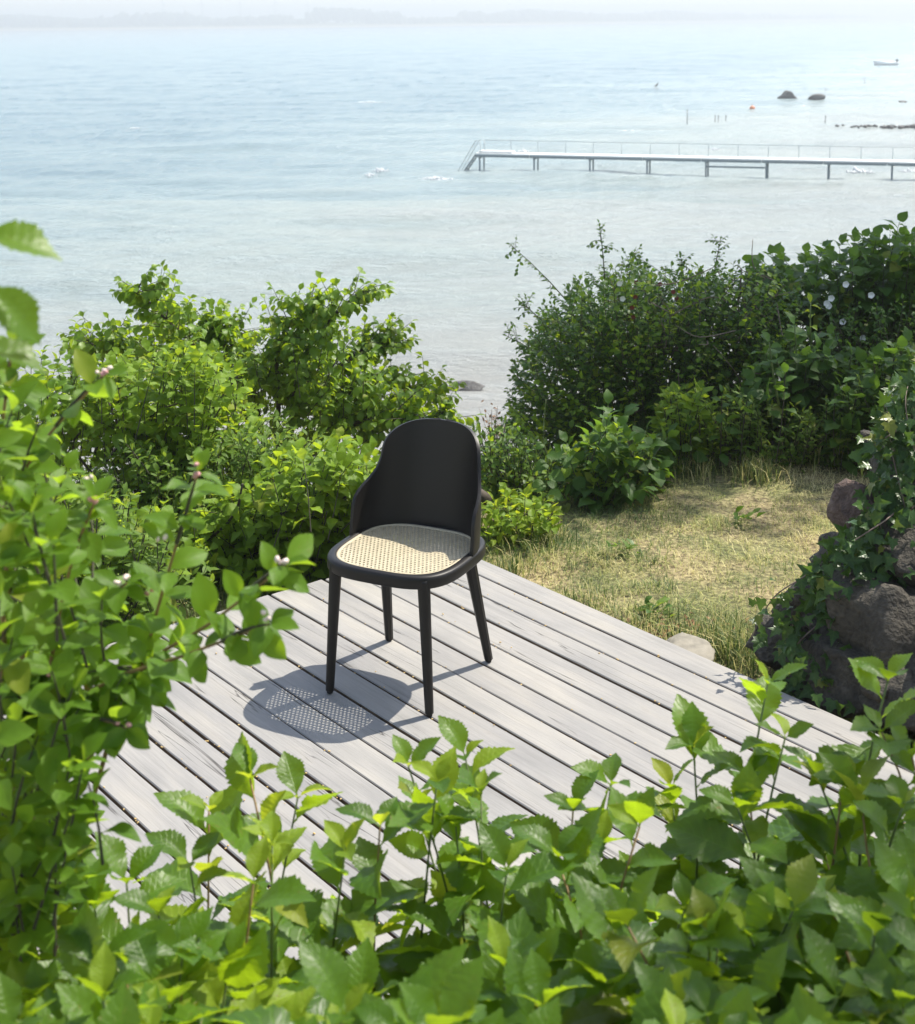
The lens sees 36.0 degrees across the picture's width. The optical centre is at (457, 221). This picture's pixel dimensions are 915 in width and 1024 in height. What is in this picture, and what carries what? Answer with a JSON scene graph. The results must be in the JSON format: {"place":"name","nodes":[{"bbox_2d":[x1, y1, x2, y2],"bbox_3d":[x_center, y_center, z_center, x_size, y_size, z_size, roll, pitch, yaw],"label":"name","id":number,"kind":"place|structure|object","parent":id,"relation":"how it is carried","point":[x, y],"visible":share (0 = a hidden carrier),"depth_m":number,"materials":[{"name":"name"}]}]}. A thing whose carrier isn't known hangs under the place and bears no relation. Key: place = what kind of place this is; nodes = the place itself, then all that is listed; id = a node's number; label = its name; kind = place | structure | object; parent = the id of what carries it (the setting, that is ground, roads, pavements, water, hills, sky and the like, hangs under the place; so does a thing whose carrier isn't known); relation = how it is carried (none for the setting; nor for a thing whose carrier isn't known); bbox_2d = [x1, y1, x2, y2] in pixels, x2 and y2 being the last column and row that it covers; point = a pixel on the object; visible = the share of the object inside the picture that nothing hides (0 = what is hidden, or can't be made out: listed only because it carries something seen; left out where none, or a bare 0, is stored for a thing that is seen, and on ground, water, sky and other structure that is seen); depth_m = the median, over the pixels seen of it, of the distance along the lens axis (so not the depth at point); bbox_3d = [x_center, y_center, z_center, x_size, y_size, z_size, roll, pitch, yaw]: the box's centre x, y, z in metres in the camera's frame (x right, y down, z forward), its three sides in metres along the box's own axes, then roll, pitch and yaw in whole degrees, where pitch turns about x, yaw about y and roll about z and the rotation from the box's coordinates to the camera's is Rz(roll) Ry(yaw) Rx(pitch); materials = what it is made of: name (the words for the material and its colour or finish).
{"place":"outdoors","nodes":[
{"label":"outdoors","id":0,"kind":"place"},
{"bbox_2d":[0,19,914,498],"bbox_3d":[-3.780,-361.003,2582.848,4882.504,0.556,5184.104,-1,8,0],"label":"sea","id":1,"kind":"structure","parent":0,"point":[240,161],"depth_m":85.64,"materials":[{"name":"liquid"}]},
{"bbox_2d":[457,380,484,390],"bbox_3d":[0.234,3.854,33.042,0.862,0.288,0.507,-1,8,0],"label":"shallow stone","id":2,"kind":"object","parent":1,"relation":"in","point":[473,386],"visible":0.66,"depth_m":32.91,"materials":[{"name":"grey stone"}]},
{"bbox_2d":[130,101,914,233],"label":"foam","id":3,"kind":"object","parent":1,"relation":"on","point":[855,170],"visible":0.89,"depth_m":77.98,"materials":[{"name":"white"}]},
{"bbox_2d":[458,139,914,179],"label":"bathing jetty","id":4,"kind":"object","parent":1,"relation":"in","point":[484,153],"visible":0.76,"depth_m":77.07,"materials":[{"name":"white wood"}]},
{"bbox_2d":[777,90,797,98],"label":"sea boulder","id":5,"kind":"object","parent":1,"relation":"in","point":[786,94],"visible":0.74,"depth_m":145.75,"materials":[{"name":"grey stone"}]},
{"bbox_2d":[808,94,825,99],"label":"sea boulder","id":6,"kind":"object","parent":1,"relation":"in","point":[817,97],"visible":0.98,"depth_m":144.07,"materials":[{"name":"grey stone"}]},
{"bbox_2d":[873,59,898,64],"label":"dinghy","id":7,"kind":"object","parent":1,"relation":"on","point":[885,63],"visible":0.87,"depth_m":246.81,"materials":[{"name":"white plastic"}]},
{"bbox_2d":[0,16,914,30],"bbox_3d":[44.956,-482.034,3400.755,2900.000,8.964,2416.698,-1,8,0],"label":"shore","id":8,"kind":"structure","parent":0,"point":[332,24],"depth_m":2348.19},
{"bbox_2d":[0,7,869,26],"bbox_3d":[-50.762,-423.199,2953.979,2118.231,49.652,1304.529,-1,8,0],"label":"wood","id":9,"kind":"object","parent":8,"relation":"on","point":[314,16],"visible":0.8,"depth_m":2392.06,"materials":[{"name":"plant"}]},
{"bbox_2d":[0,0,914,21],"label":"sky","id":10,"kind":"structure","parent":0,"point":[81,9],"materials":[{"name":"white"}]},
{"bbox_2d":[13,382,914,747],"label":"ground","id":11,"kind":"structure","parent":0,"point":[749,499],"depth_m":6.23,"materials":[{"name":"plant"}]},
{"bbox_2d":[0,219,61,373],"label":"overhanging elm branch","id":12,"kind":"object","parent":11,"relation":"on","point":[19,311],"visible":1,"depth_m":1.12,"materials":[{"name":"green plant"}]},
{"bbox_2d":[0,339,123,498],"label":"edge bush","id":13,"kind":"object","parent":11,"relation":"on","point":[59,383],"visible":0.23,"depth_m":7.13,"materials":[{"name":"green plant"}]},
{"bbox_2d":[0,454,220,627],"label":"undergrowth","id":14,"kind":"object","parent":11,"relation":"on","point":[140,541],"visible":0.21,"depth_m":5.32,"materials":[{"name":"green plant"}]},
{"bbox_2d":[0,831,250,1023],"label":"elm shrub","id":15,"kind":"object","parent":11,"relation":"on","point":[72,979],"visible":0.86,"depth_m":1.57,"materials":[{"name":"green plant"}]},
{"bbox_2d":[0,331,316,973],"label":"snowberry bush","id":16,"kind":"object","parent":11,"relation":"on","point":[60,728],"visible":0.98,"depth_m":1.65,"materials":[{"name":"green plant"}]},
{"bbox_2d":[56,337,265,499],"bbox_3d":[-1.454,1.016,6.969,1.134,1.045,1.013,-1,8,0],"label":"raspberry bush","id":17,"kind":"object","parent":11,"relation":"on","point":[196,414],"visible":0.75,"depth_m":6.64,"materials":[{"name":"green plant"}]},
{"bbox_2d":[75,409,327,546],"bbox_3d":[-1.260,1.313,6.657,1.332,0.925,0.893,-1,8,0],"label":"nettle patch","id":18,"kind":"object","parent":11,"relation":"on","point":[240,470],"visible":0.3,"depth_m":6.40,"materials":[{"name":"green plant"}]},
{"bbox_2d":[96,731,416,1023],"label":"elm shrub","id":19,"kind":"object","parent":11,"relation":"on","point":[259,977],"visible":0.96,"depth_m":1.75,"materials":[{"name":"green plant"}]},
{"bbox_2d":[53,259,485,484],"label":"shrubs","id":20,"kind":"object","parent":11,"relation":"on","point":[353,403],"visible":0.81,"depth_m":7.92,"materials":[{"name":"green plant"}]},
{"bbox_2d":[168,426,405,597],"bbox_3d":[-0.726,1.359,6.038,1.116,1.070,0.949,-1,8,0],"label":"bush","id":21,"kind":"object","parent":11,"relation":"on","point":[282,510],"visible":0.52,"depth_m":5.78,"materials":[{"name":"green plant"}]},
{"bbox_2d":[320,715,594,1023],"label":"elm shrub","id":22,"kind":"object","parent":11,"relation":"on","point":[495,959],"visible":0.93,"depth_m":1.96,"materials":[{"name":"green plant"}]},
{"bbox_2d":[3,543,914,998],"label":"wooden deck","id":23,"kind":"structure","parent":11,"relation":"on","point":[555,689],"depth_m":4.37,"materials":[{"name":"grey wood"}]},
{"bbox_2d":[326,418,492,716],"bbox_3d":[-0.155,1.103,4.622,0.462,0.809,0.512,3,9,26],"label":"chair","id":24,"kind":"object","parent":23,"relation":"on","point":[421,481],"visible":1,"depth_m":4.71,"materials":[{"name":"black plastic"}]},
{"bbox_2d":[481,489,491,504],"bbox_3d":[0.094,1.283,6.598,0.139,0.115,0.072,-1,8,0],"label":"log stub","id":25,"kind":"object","parent":11,"relation":"on","point":[485,495],"visible":0.21,"depth_m":6.57,"materials":[{"name":"wood"}]},
{"bbox_2d":[476,400,504,470],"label":"withered shrub","id":26,"kind":"object","parent":11,"relation":"on","point":[492,417],"visible":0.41,"depth_m":9.92,"materials":[{"name":"green plant"}]},
{"bbox_2d":[470,414,569,501],"bbox_3d":[0.316,1.356,7.313,0.658,0.956,0.956,-1,8,0],"label":"thicket","id":27,"kind":"object","parent":11,"relation":"on","point":[519,474],"visible":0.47,"depth_m":7.00,"materials":[{"name":"green plant"}]},
{"bbox_2d":[480,482,563,553],"bbox_3d":[0.292,1.433,6.412,0.431,0.528,0.456,-1,8,0],"label":"sunlit sprig","id":28,"kind":"object","parent":11,"relation":"on","point":[506,521],"visible":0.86,"depth_m":6.31,"materials":[{"name":"green plant"}]},
{"bbox_2d":[532,399,564,501],"bbox_3d":[0.445,1.114,6.627,0.152,0.575,0.155,3,9,25],"label":"bindweed","id":29,"kind":"object","parent":11,"relation":"on","point":[555,475],"visible":0.92,"depth_m":6.61,"materials":[{"name":"green plant"}]},
{"bbox_2d":[547,389,680,514],"bbox_3d":[0.782,1.253,6.962,0.720,0.797,0.750,-1,8,0],"label":"broadleaf clump","id":30,"kind":"object","parent":11,"relation":"on","point":[609,461],"visible":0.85,"depth_m":6.78,"materials":[{"name":"green plant"}]},
{"bbox_2d":[604,538,641,555],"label":"lawn weed","id":31,"kind":"object","parent":11,"relation":"on","point":[631,542],"visible":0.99,"depth_m":6.08,"materials":[{"name":"green plant"}]},
{"bbox_2d":[478,694,827,1023],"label":"elm shrub","id":32,"kind":"object","parent":11,"relation":"on","point":[597,909],"visible":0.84,"depth_m":1.78,"materials":[{"name":"green plant"}]},
{"bbox_2d":[636,595,675,616],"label":"lawn weed","id":33,"kind":"object","parent":11,"relation":"on","point":[661,600],"visible":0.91,"depth_m":5.50,"materials":[{"name":"green plant"}]},
{"bbox_2d":[498,219,820,467],"bbox_3d":[1.280,0.960,8.621,2.102,1.929,1.908,-1,8,0],"label":"rose thicket","id":34,"kind":"object","parent":11,"relation":"on","point":[638,337],"visible":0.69,"depth_m":8.11,"materials":[{"name":"green plant"}]},
{"bbox_2d":[616,611,750,640],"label":"leaf litter","id":35,"kind":"object","parent":11,"relation":"on","point":[692,621],"visible":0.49,"depth_m":5.36,"materials":[{"name":"brown plant"}]},
{"bbox_2d":[666,632,714,660],"bbox_3d":[0.812,1.515,4.950,0.186,0.035,0.288,-1,8,0],"label":"rock","id":36,"kind":"object","parent":11,"relation":"on","point":[698,646],"visible":0.54,"depth_m":4.98,"materials":[{"name":"beige stone"}]},
{"bbox_2d":[733,506,765,523],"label":"lawn weed","id":37,"kind":"object","parent":11,"relation":"on","point":[743,516],"visible":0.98,"depth_m":6.56,"materials":[{"name":"green plant"}]},
{"bbox_2d":[643,659,901,1023],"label":"elm shrub","id":38,"kind":"object","parent":11,"relation":"on","point":[795,960],"visible":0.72,"depth_m":1.85,"materials":[{"name":"green plant"}]},
{"bbox_2d":[645,327,914,476],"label":"nettle clump","id":39,"kind":"object","parent":11,"relation":"on","point":[700,428],"visible":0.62,"depth_m":7.29,"materials":[{"name":"green plant"}]},
{"bbox_2d":[766,454,808,466],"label":"lawn weed","id":40,"kind":"object","parent":11,"relation":"on","point":[785,463],"visible":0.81,"depth_m":7.30,"materials":[{"name":"green plant"}]},
{"bbox_2d":[736,293,864,443],"bbox_3d":[1.915,0.878,7.644,0.859,0.982,0.876,-1,8,0],"label":"tall elder weed","id":41,"kind":"object","parent":11,"relation":"on","point":[806,366],"visible":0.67,"depth_m":7.59,"materials":[{"name":"green plant"}]},
{"bbox_2d":[742,211,914,383],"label":"lilac bush","id":42,"kind":"object","parent":11,"relation":"on","point":[868,275],"visible":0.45,"depth_m":8.57,"materials":[{"name":"green plant"}]},
{"bbox_2d":[745,414,914,730],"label":"boulder wall","id":43,"kind":"structure","parent":11,"relation":"on","point":[878,621],"depth_m":4.54,"materials":[{"name":"grey stone"}]},
{"bbox_2d":[748,356,914,730],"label":"ivy","id":44,"kind":"object","parent":43,"relation":"attached to","point":[856,552],"visible":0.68,"depth_m":4.64,"materials":[{"name":"green plant"}]},
{"bbox_2d":[771,653,914,1023],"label":"elm shrub","id":45,"kind":"object","parent":11,"relation":"on","point":[876,928],"visible":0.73,"depth_m":1.88,"materials":[{"name":"green plant"}]},
{"bbox_2d":[813,287,914,384],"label":"bramble mass","id":46,"kind":"object","parent":11,"relation":"on","point":[874,336],"visible":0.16,"depth_m":8.12,"materials":[{"name":"green plant"}]}
]}

